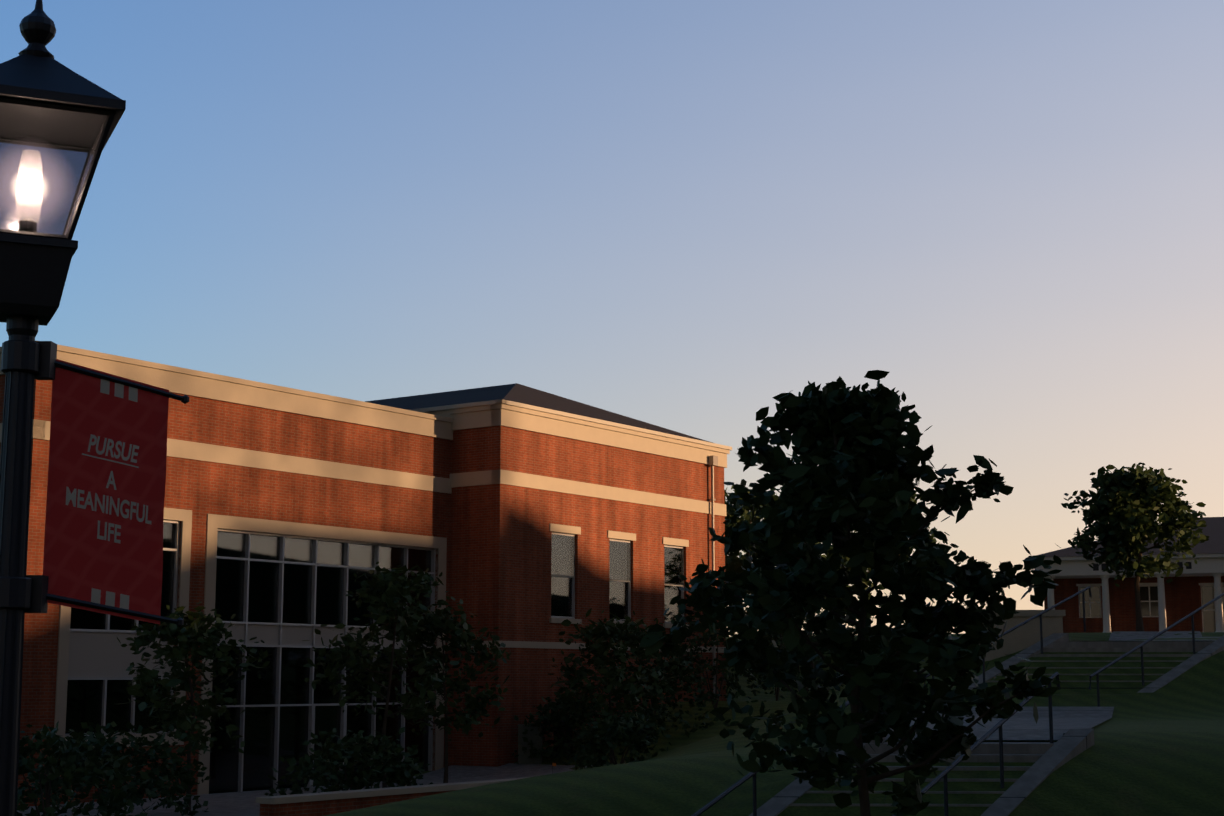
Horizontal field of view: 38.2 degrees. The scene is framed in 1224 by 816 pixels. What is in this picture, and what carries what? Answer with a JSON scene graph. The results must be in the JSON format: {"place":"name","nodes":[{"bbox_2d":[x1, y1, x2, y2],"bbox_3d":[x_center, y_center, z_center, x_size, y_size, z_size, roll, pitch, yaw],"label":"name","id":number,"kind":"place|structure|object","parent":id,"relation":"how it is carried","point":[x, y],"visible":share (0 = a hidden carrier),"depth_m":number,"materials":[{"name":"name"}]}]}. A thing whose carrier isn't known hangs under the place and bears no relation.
{"place":"outdoors","nodes":[
{"label":"outdoors","id":0,"kind":"place"},
{"bbox_2d":[17,758,646,815],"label":"plaza path","id":1,"kind":"structure","parent":0,"point":[244,803],"depth_m":45.61,"materials":[{"name":"concrete"}]},
{"bbox_2d":[517,720,572,770],"bbox_3d":[-2.098,9.606,49.837,1.615,1.419,7.805,0,-9,2],"label":"site furniture","id":2,"kind":"object","parent":1,"relation":"on","point":[537,739],"visible":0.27,"depth_m":52.50,"materials":[{"name":"black metal"}]},
{"bbox_2d":[0,0,1223,636],"label":"sky","id":3,"kind":"structure","parent":0,"point":[681,216],"materials":[{"name":"blue"}]},
{"bbox_2d":[324,632,1223,815],"bbox_3d":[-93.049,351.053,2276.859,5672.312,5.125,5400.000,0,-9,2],"label":"ground","id":4,"kind":"structure","parent":0,"point":[1159,752],"depth_m":26.01,"materials":[{"name":"green plant"}]},
{"bbox_2d":[17,721,168,815],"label":"shrub","id":5,"kind":"object","parent":4,"relation":"on","point":[90,765],"visible":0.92,"depth_m":33.52,"materials":[{"name":"green plant"}]},
{"bbox_2d":[0,0,188,815],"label":"lamp post","id":6,"kind":"object","parent":4,"relation":"on","point":[59,121],"visible":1,"depth_m":5.71,"materials":[{"name":"black metal"}]},
{"bbox_2d":[43,359,168,623],"bbox_3d":[-1.681,0.282,5.894,0.410,0.866,0.017,7,-11,-38],"label":"banner","id":7,"kind":"object","parent":6,"relation":"attached to","point":[103,537],"visible":1,"depth_m":5.89,"materials":[{"name":"fabric"}]},
{"bbox_2d":[17,721,210,815],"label":"shrub","id":8,"kind":"object","parent":4,"relation":"on","point":[186,778],"visible":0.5,"depth_m":37.18,"materials":[{"name":"green plant"}]},
{"bbox_2d":[117,601,271,810],"bbox_3d":[-9.459,6.746,39.495,3.341,4.824,3.820,0,-9,2],"label":"tree","id":9,"kind":"object","parent":4,"relation":"on","point":[193,633],"visible":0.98,"depth_m":39.34,"materials":[{"name":"green plant"}]},
{"bbox_2d":[264,727,432,795],"bbox_3d":[-5.687,8.200,40.017,3.184,1.933,4.774,-5,-10,27],"label":"shrub","id":10,"kind":"object","parent":4,"relation":"on","point":[359,750],"visible":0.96,"depth_m":39.59,"materials":[{"name":"green plant"}]},
{"bbox_2d":[0,344,731,805],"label":"building","id":11,"kind":"structure","parent":4,"relation":"on","point":[520,518],"depth_m":51.60,"materials":[{"name":"brick"}]},
{"bbox_2d":[303,562,458,787],"bbox_3d":[-5.656,6.834,43.929,3.958,5.980,4.398,0,-9,2],"label":"tree","id":12,"kind":"object","parent":4,"relation":"on","point":[348,655],"visible":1,"depth_m":43.59,"materials":[{"name":"green plant"}]},
{"bbox_2d":[256,777,528,815],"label":"seat wall","id":13,"kind":"structure","parent":4,"relation":"on","point":[319,804],"depth_m":37.08,"materials":[{"name":"brick"}]},
{"bbox_2d":[389,596,510,782],"bbox_3d":[-4.385,7.693,47.261,3.855,5.277,2.816,-3,-9,21],"label":"tree","id":14,"kind":"object","parent":4,"relation":"on","point":[444,621],"visible":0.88,"depth_m":47.12,"materials":[{"name":"green plant"}]},
{"bbox_2d":[512,687,616,759],"bbox_3d":[-1.408,9.411,52.555,3.073,2.274,3.602,0,-9,2],"label":"shrub","id":15,"kind":"object","parent":4,"relation":"on","point":[554,717],"visible":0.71,"depth_m":52.11,"materials":[{"name":"green plant"}]},
{"bbox_2d":[541,608,680,763],"bbox_3d":[-0.043,8.052,50.352,4.060,4.674,3.893,0,-9,2],"label":"tree","id":16,"kind":"object","parent":4,"relation":"on","point":[599,648],"visible":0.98,"depth_m":50.33,"materials":[{"name":"green plant"}]},
{"bbox_2d":[561,707,671,769],"bbox_3d":[0.148,8.816,46.950,3.197,1.708,3.383,0,-9,2],"label":"shrub","id":17,"kind":"object","parent":4,"relation":"on","point":[632,733],"visible":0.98,"depth_m":46.83,"materials":[{"name":"green plant"}]},
{"bbox_2d":[590,643,720,736],"bbox_3d":[1.448,8.655,54.611,4.407,3.121,4.809,0,-9,2],"label":"shrub","id":18,"kind":"object","parent":4,"relation":"on","point":[673,662],"visible":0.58,"depth_m":54.04,"materials":[{"name":"green plant"}]},
{"bbox_2d":[654,603,765,708],"bbox_3d":[3.166,7.983,57.839,4.936,3.855,3.706,5,-10,-27],"label":"shrub","id":19,"kind":"object","parent":4,"relation":"on","point":[705,638],"visible":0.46,"depth_m":57.44,"materials":[{"name":"green plant"}]},
{"bbox_2d":[724,484,832,604],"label":"tree","id":20,"kind":"object","parent":4,"relation":"on","point":[743,513],"visible":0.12,"depth_m":86.80,"materials":[{"name":"green plant"}]},
{"bbox_2d":[725,514,908,666],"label":"tree","id":21,"kind":"object","parent":4,"relation":"on","point":[732,566],"visible":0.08,"depth_m":70.94,"materials":[{"name":"green plant"}]},
{"bbox_2d":[638,370,1061,815],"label":"tree","id":22,"kind":"object","parent":4,"relation":"on","point":[866,471],"visible":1,"depth_m":16.14,"materials":[{"name":"green plant"}]},
{"bbox_2d":[843,493,944,620],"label":"tree","id":23,"kind":"object","parent":4,"relation":"on","point":[932,536],"visible":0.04,"depth_m":77.97,"materials":[{"name":"green plant"}]},
{"bbox_2d":[691,586,1223,815],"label":"stairs","id":24,"kind":"structure","parent":4,"relation":"on","point":[1049,758],"depth_m":25.89,"materials":[{"name":"concrete"}]},
{"bbox_2d":[979,610,1065,660],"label":"retaining wall","id":25,"kind":"structure","parent":4,"relation":"on","point":[1024,636],"depth_m":41.85,"materials":[{"name":"grey concrete"}]},
{"bbox_2d":[1035,517,1223,632],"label":"building","id":26,"kind":"structure","parent":4,"relation":"on","point":[1109,605],"depth_m":88.13,"materials":[{"name":"brick"}]},
{"bbox_2d":[1057,462,1208,630],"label":"hill tree","id":27,"kind":"object","parent":4,"relation":"on","point":[1124,509],"visible":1,"depth_m":72.55,"materials":[{"name":"green plant"}]},
{"bbox_2d":[1109,631,1219,640],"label":"stair landing","id":28,"kind":"object","parent":4,"relation":"on","point":[1126,636],"visible":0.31,"depth_m":68.42,"materials":[{"name":"concrete"}]},
{"bbox_2d":[885,707,1113,739],"bbox_3d":[7.106,5.642,31.914,4.313,0.341,11.990,-2,-9,13],"label":"landing","id":29,"kind":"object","parent":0,"point":[1021,725],"visible":0.56,"depth_m":31.90,"materials":[{"name":"concrete"}]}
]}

